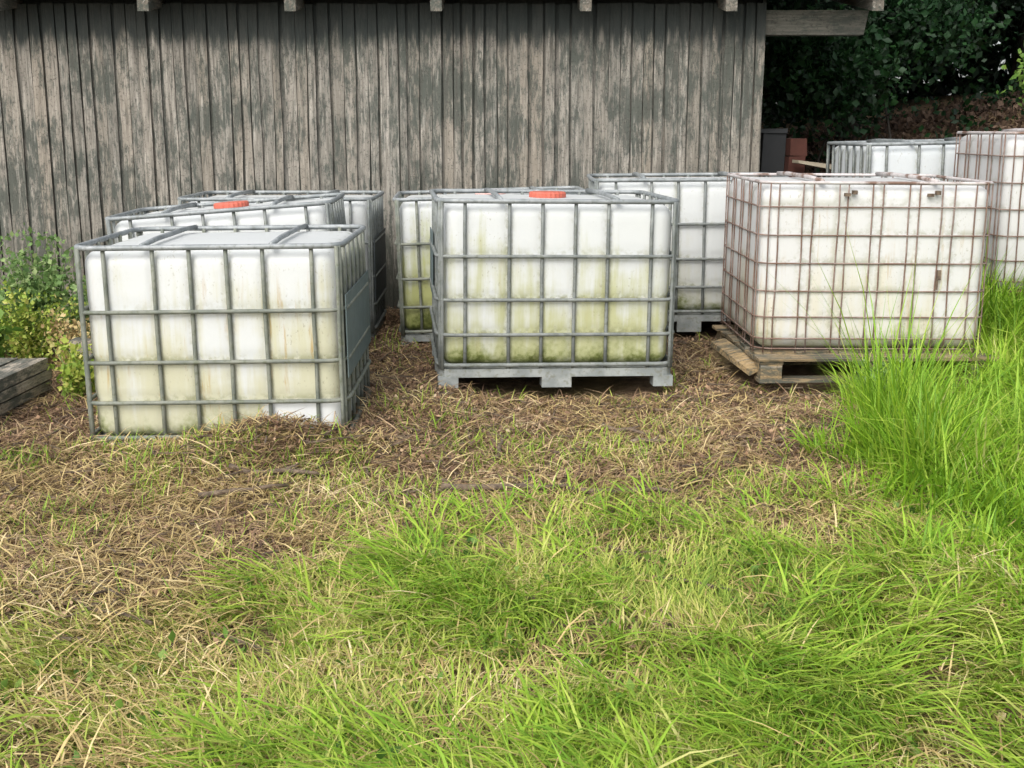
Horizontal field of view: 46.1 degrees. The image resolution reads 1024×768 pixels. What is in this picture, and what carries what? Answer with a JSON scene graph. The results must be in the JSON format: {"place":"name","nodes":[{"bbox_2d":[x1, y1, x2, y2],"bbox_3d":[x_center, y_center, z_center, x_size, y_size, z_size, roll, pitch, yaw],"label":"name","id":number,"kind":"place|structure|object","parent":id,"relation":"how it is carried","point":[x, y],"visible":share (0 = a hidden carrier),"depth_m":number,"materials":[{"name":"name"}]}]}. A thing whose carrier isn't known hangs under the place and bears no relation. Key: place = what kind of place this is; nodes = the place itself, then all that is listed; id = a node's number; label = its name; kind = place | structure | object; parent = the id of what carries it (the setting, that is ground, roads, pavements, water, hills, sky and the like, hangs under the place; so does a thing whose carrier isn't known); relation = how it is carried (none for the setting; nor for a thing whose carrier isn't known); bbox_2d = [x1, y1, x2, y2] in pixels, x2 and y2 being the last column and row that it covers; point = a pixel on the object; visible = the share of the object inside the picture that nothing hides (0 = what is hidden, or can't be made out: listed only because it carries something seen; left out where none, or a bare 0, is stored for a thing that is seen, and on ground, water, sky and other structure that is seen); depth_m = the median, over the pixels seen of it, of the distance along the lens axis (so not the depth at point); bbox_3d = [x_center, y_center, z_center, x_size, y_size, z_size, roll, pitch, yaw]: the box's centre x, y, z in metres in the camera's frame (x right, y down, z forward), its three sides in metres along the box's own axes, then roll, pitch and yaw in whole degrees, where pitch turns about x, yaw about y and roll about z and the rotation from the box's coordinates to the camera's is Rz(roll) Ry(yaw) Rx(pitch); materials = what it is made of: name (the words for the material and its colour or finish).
{"place":"outdoors","nodes":[
{"label":"outdoors","id":0,"kind":"place"},
{"bbox_2d":[0,90,1023,767],"bbox_3d":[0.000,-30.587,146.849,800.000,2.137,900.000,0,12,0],"label":"ground","id":1,"kind":"structure","parent":0,"point":[598,384],"depth_m":4.98,"materials":[{"name":"brown soil"}]},
{"bbox_2d":[0,308,23,357],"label":"nettle plant","id":2,"kind":"object","parent":1,"relation":"on","point":[5,330],"visible":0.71,"depth_m":6.28,"materials":[{"name":"green plant"}]},
{"bbox_2d":[0,278,28,345],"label":"nettle plant","id":3,"kind":"object","parent":1,"relation":"on","point":[2,297],"visible":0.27,"depth_m":6.85,"materials":[{"name":"green plant"}]},
{"bbox_2d":[0,358,52,424],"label":"timber stack","id":4,"kind":"object","parent":1,"relation":"on","point":[23,380],"visible":0.94,"depth_m":5.91,"materials":[{"name":"grey wood"}]},
{"bbox_2d":[0,223,80,352],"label":"nettle plant","id":5,"kind":"object","parent":1,"relation":"on","point":[33,283],"visible":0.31,"depth_m":7.06,"materials":[{"name":"green plant"}]},
{"bbox_2d":[0,278,86,362],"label":"nettle plant","id":6,"kind":"object","parent":1,"relation":"on","point":[28,341],"visible":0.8,"depth_m":6.75,"materials":[{"name":"green plant"}]},
{"bbox_2d":[41,296,90,366],"bbox_3d":[-2.407,-0.255,6.620,0.392,0.515,0.443,0,12,0],"label":"nettle plant","id":7,"kind":"object","parent":1,"relation":"on","point":[70,334],"visible":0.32,"depth_m":6.56,"materials":[{"name":"beige plant"}]},
{"bbox_2d":[43,267,90,337],"bbox_3d":[-2.496,-0.418,7.078,0.508,0.568,0.482,0,12,0],"label":"nettle plant","id":8,"kind":"object","parent":1,"relation":"on","point":[72,287],"visible":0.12,"depth_m":6.99,"materials":[{"name":"green plant"}]},
{"bbox_2d":[42,334,95,400],"bbox_3d":[-2.192,-0.052,6.123,0.340,0.450,0.389,-9,15,-36],"label":"nettle plant","id":9,"kind":"object","parent":1,"relation":"on","point":[72,375],"visible":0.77,"depth_m":6.07,"materials":[{"name":"green plant"}]},
{"bbox_2d":[69,337,94,382],"bbox_3d":[-2.273,-0.057,6.427,0.117,0.374,0.113,0,12,0],"label":"wooden stub","id":10,"kind":"object","parent":1,"relation":"on","point":[76,340],"visible":0.14,"depth_m":6.35,"materials":[{"name":"grey wood"}]},
{"bbox_2d":[74,223,371,445],"bbox_3d":[-1.299,-0.236,5.676,1.172,0.969,0.972,-1,12,0],"label":"caged tank","id":11,"kind":"object","parent":1,"relation":"on","point":[188,331],"visible":0.95,"depth_m":5.23,"materials":[{"name":"plastic"}]},
{"bbox_2d":[105,192,346,244],"bbox_3d":[-1.548,-0.559,6.881,1.222,0.964,0.882,-5,12,-2],"label":"caged tank","id":12,"kind":"object","parent":1,"relation":"on","point":[320,211],"visible":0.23,"depth_m":6.42,"materials":[{"name":"plastic"}]},
{"bbox_2d":[198,478,288,497],"bbox_3d":[-1.030,0.395,4.607,0.341,0.039,0.064,-5,13,-22],"label":"stick","id":13,"kind":"object","parent":1,"relation":"on","point":[209,493],"visible":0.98,"depth_m":4.57,"materials":[{"name":"brown wood"}]},
{"bbox_2d":[228,463,318,474],"bbox_3d":[-0.945,0.341,4.819,0.384,0.046,0.078,3,12,14],"label":"stick","id":14,"kind":"object","parent":1,"relation":"on","point":[279,470],"visible":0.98,"depth_m":4.79,"materials":[{"name":"brown wood"}]},
{"bbox_2d":[177,189,386,340],"bbox_3d":[-1.468,-0.776,7.901,1.222,0.964,0.882,0,12,-1],"label":"caged tank","id":15,"kind":"object","parent":1,"relation":"on","point":[366,210],"visible":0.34,"depth_m":7.63,"materials":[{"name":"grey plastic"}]},
{"bbox_2d":[0,0,883,308],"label":"barn","id":16,"kind":"structure","parent":1,"relation":"on","point":[112,106],"depth_m":8.50,"materials":[{"name":"grey wood"}]},
{"bbox_2d":[392,186,590,345],"bbox_3d":[-0.126,-0.775,7.798,1.222,0.964,0.882,-2,12,-3],"label":"caged tank","id":17,"kind":"object","parent":1,"relation":"on","point":[413,217],"visible":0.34,"depth_m":7.38,"materials":[{"name":"white plastic"}]},
{"bbox_2d":[441,476,571,490],"bbox_3d":[-0.023,0.386,4.634,0.502,0.036,0.104,-1,12,-5],"label":"stick","id":18,"kind":"object","parent":1,"relation":"on","point":[448,486],"visible":0.79,"depth_m":4.59,"materials":[{"name":"brown wood"}]},
{"bbox_2d":[0,306,1023,767],"bbox_3d":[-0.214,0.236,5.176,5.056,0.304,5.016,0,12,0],"label":"twig litter","id":19,"kind":"object","parent":1,"relation":"on","point":[490,426],"visible":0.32,"depth_m":4.93,"materials":[{"name":"brown plant"}]},
{"bbox_2d":[492,435,502,459],"bbox_3d":[-0.066,0.269,5.118,0.050,0.044,0.304,1,12,2],"label":"stick","id":20,"kind":"object","parent":19,"relation":"on","point":[499,449],"visible":0.94,"depth_m":5.07,"materials":[{"name":"brown wood"}]},
{"bbox_2d":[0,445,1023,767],"bbox_3d":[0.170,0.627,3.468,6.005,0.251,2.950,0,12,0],"label":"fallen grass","id":21,"kind":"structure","parent":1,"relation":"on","point":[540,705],"depth_m":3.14,"materials":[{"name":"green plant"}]},
{"bbox_2d":[0,328,1023,767],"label":"dry straw","id":22,"kind":"object","parent":1,"relation":"on","point":[116,558],"visible":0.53,"depth_m":3.97,"materials":[{"name":"beige plant"}]},
{"bbox_2d":[0,450,1023,767],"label":"mown grass","id":23,"kind":"structure","parent":1,"relation":"on","point":[692,592],"depth_m":3.30,"materials":[{"name":"green plant"}]},
{"bbox_2d":[0,325,1023,602],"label":"stray grass","id":24,"kind":"structure","parent":1,"relation":"on","point":[496,439],"depth_m":4.83,"materials":[{"name":"green plant"}]},
{"bbox_2d":[0,495,1023,767],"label":"lawn weeds","id":25,"kind":"object","parent":1,"relation":"on","point":[244,649],"visible":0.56,"depth_m":3.23,"materials":[{"name":"green plant"}]},
{"bbox_2d":[429,188,678,387],"bbox_3d":[0.182,-0.551,6.441,1.222,0.954,1.002,-1,12,-6],"label":"caged tank","id":26,"kind":"object","parent":1,"relation":"on","point":[554,287],"visible":1,"depth_m":5.98,"materials":[{"name":"plastic"}]},
{"bbox_2d":[567,480,677,493],"bbox_3d":[0.421,0.398,4.607,0.422,0.044,0.074,0,12,2],"label":"stick","id":27,"kind":"object","parent":1,"relation":"on","point":[647,489],"visible":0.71,"depth_m":4.58,"materials":[{"name":"brown wood"}]},
{"bbox_2d":[601,423,648,435],"bbox_3d":[0.504,0.201,5.418,0.265,0.036,0.063,8,14,34],"label":"stick","id":28,"kind":"object","parent":1,"relation":"on","point":[632,429],"visible":0.89,"depth_m":5.40,"materials":[{"name":"brown wood"}]},
{"bbox_2d":[629,434,671,443],"bbox_3d":[0.598,0.240,5.212,0.185,0.038,0.049,-1,12,-3],"label":"stick","id":29,"kind":"object","parent":1,"relation":"on","point":[643,440],"visible":0.77,"depth_m":5.21,"materials":[{"name":"brown wood"}]},
{"bbox_2d":[587,171,788,331],"bbox_3d":[1.108,-0.885,7.837,1.222,0.964,0.882,0,12,1],"label":"caged tank","id":30,"kind":"object","parent":1,"relation":"on","point":[700,245],"visible":0.34,"depth_m":7.42,"materials":[{"name":"plastic"}]},
{"bbox_2d":[759,128,787,176],"bbox_3d":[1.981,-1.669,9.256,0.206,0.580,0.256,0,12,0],"label":"wheelie bin","id":31,"kind":"object","parent":1,"relation":"on","point":[772,149],"visible":0.64,"depth_m":9.12,"materials":[{"name":"grey plastic"}]},
{"bbox_2d":[784,138,806,176],"bbox_3d":[2.136,-1.607,9.216,0.151,0.538,0.248,-3,12,-12],"label":"clay block stack","id":32,"kind":"object","parent":1,"relation":"on","point":[795,148],"visible":0.36,"depth_m":9.09,"materials":[{"name":"red brick"}]},
{"bbox_2d":[762,0,851,128],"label":"shade tree","id":33,"kind":"object","parent":1,"relation":"on","point":[779,5],"visible":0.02,"depth_m":15.13,"materials":[{"name":"green plant"}]},
{"bbox_2d":[792,160,830,168],"bbox_3d":[2.261,-1.642,9.006,0.307,0.040,0.121,6,11,-9],"label":"board offcut","id":34,"kind":"object","parent":1,"relation":"on","point":[820,165],"visible":0.64,"depth_m":8.95,"materials":[{"name":"brown wood"}]},
{"bbox_2d":[761,0,923,172],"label":"elder shrub","id":35,"kind":"object","parent":1,"relation":"on","point":[828,72],"visible":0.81,"depth_m":10.26,"materials":[{"name":"green plant"}]},
{"bbox_2d":[712,325,998,382],"bbox_3d":[1.822,-0.180,6.605,1.242,0.133,1.082,-1,12,-3],"label":"wooden pallet","id":36,"kind":"object","parent":1,"relation":"on","point":[769,364],"visible":0.42,"depth_m":6.15,"materials":[{"name":"brown wood"}]},
{"bbox_2d":[710,338,757,375],"bbox_3d":[1.198,-0.151,6.428,0.090,0.027,0.629,-17,18,-4],"label":"loose board","id":37,"kind":"object","parent":36,"relation":"on","point":[736,356],"visible":0.86,"depth_m":6.41,"materials":[{"name":"brown wood"}]},
{"bbox_2d":[721,171,993,352],"bbox_3d":[1.837,-0.699,6.596,1.198,0.894,1.019,0,12,-1],"label":"caged tank","id":38,"kind":"object","parent":36,"relation":"on","point":[778,229],"visible":0.95,"depth_m":6.14,"materials":[{"name":"white plastic"}]},
{"bbox_2d":[839,356,912,401],"bbox_3d":[1.809,0.043,5.935,0.307,0.361,0.336,10,15,38],"label":"nettle plant","id":39,"kind":"object","parent":1,"relation":"on","point":[883,363],"visible":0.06,"depth_m":5.93,"materials":[{"name":"green plant"}]},
{"bbox_2d":[762,0,1010,128],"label":"shade tree","id":40,"kind":"object","parent":1,"relation":"on","point":[913,86],"visible":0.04,"depth_m":16.55,"materials":[{"name":"green plant"}]},
{"bbox_2d":[766,0,1008,140],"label":"shade tree","id":41,"kind":"object","parent":1,"relation":"on","point":[824,4],"visible":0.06,"depth_m":11.44,"materials":[{"name":"green plant"}]},
{"bbox_2d":[758,217,1023,635],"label":"tall grass","id":42,"kind":"structure","parent":1,"relation":"on","point":[969,434],"depth_m":4.74,"materials":[{"name":"green plant"}]},
{"bbox_2d":[761,0,1023,128],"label":"woodland","id":43,"kind":"object","parent":1,"relation":"on","point":[947,85],"visible":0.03,"depth_m":19.84,"materials":[{"name":"green plant"}]},
{"bbox_2d":[826,137,962,181],"bbox_3d":[2.900,-1.228,8.416,1.222,0.964,0.882,-2,12,-4],"label":"caged tank","id":44,"kind":"object","parent":1,"relation":"on","point":[916,156],"visible":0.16,"depth_m":7.94,"materials":[{"name":"white plastic"},{"name":"galvanised steel"}]},
{"bbox_2d":[785,79,1023,176],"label":"bank undergrowth","id":45,"kind":"object","parent":1,"relation":"on","point":[967,121],"visible":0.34,"depth_m":11.98,"materials":[{"name":"green plant"}]},
{"bbox_2d":[786,90,1023,176],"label":"bank leaf litter","id":46,"kind":"object","parent":1,"relation":"on","point":[902,124],"visible":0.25,"depth_m":11.87,"materials":[{"name":"brown plant"}]},
{"bbox_2d":[827,0,1023,138],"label":"elder shrub","id":47,"kind":"object","parent":1,"relation":"on","point":[927,16],"visible":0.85,"depth_m":10.32,"materials":[{"name":"green plant"}]},
{"bbox_2d":[924,0,1023,92],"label":"shade tree","id":48,"kind":"object","parent":1,"relation":"on","point":[1012,65],"visible":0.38,"depth_m":16.52,"materials":[{"name":"green plant"}]},
{"bbox_2d":[953,128,1023,291],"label":"caged tank","id":49,"kind":"object","parent":1,"relation":"on","point":[996,158],"visible":0.57,"depth_m":6.98,"materials":[{"name":"plastic"}]},
{"bbox_2d":[961,0,1019,31],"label":"shade tree","id":50,"kind":"object","parent":1,"relation":"on","point":[976,1],"visible":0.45,"depth_m":13.08,"materials":[{"name":"green plant"}]},
{"bbox_2d":[996,43,1023,105],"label":"hazel shrub","id":51,"kind":"object","parent":1,"relation":"on","point":[1020,78],"visible":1,"depth_m":8.04,"materials":[{"name":"green plant"}]},
{"bbox_2d":[875,41,1010,95],"label":"sky","id":52,"kind":"structure","parent":0,"point":[998,41],"materials":[{"name":"white"}]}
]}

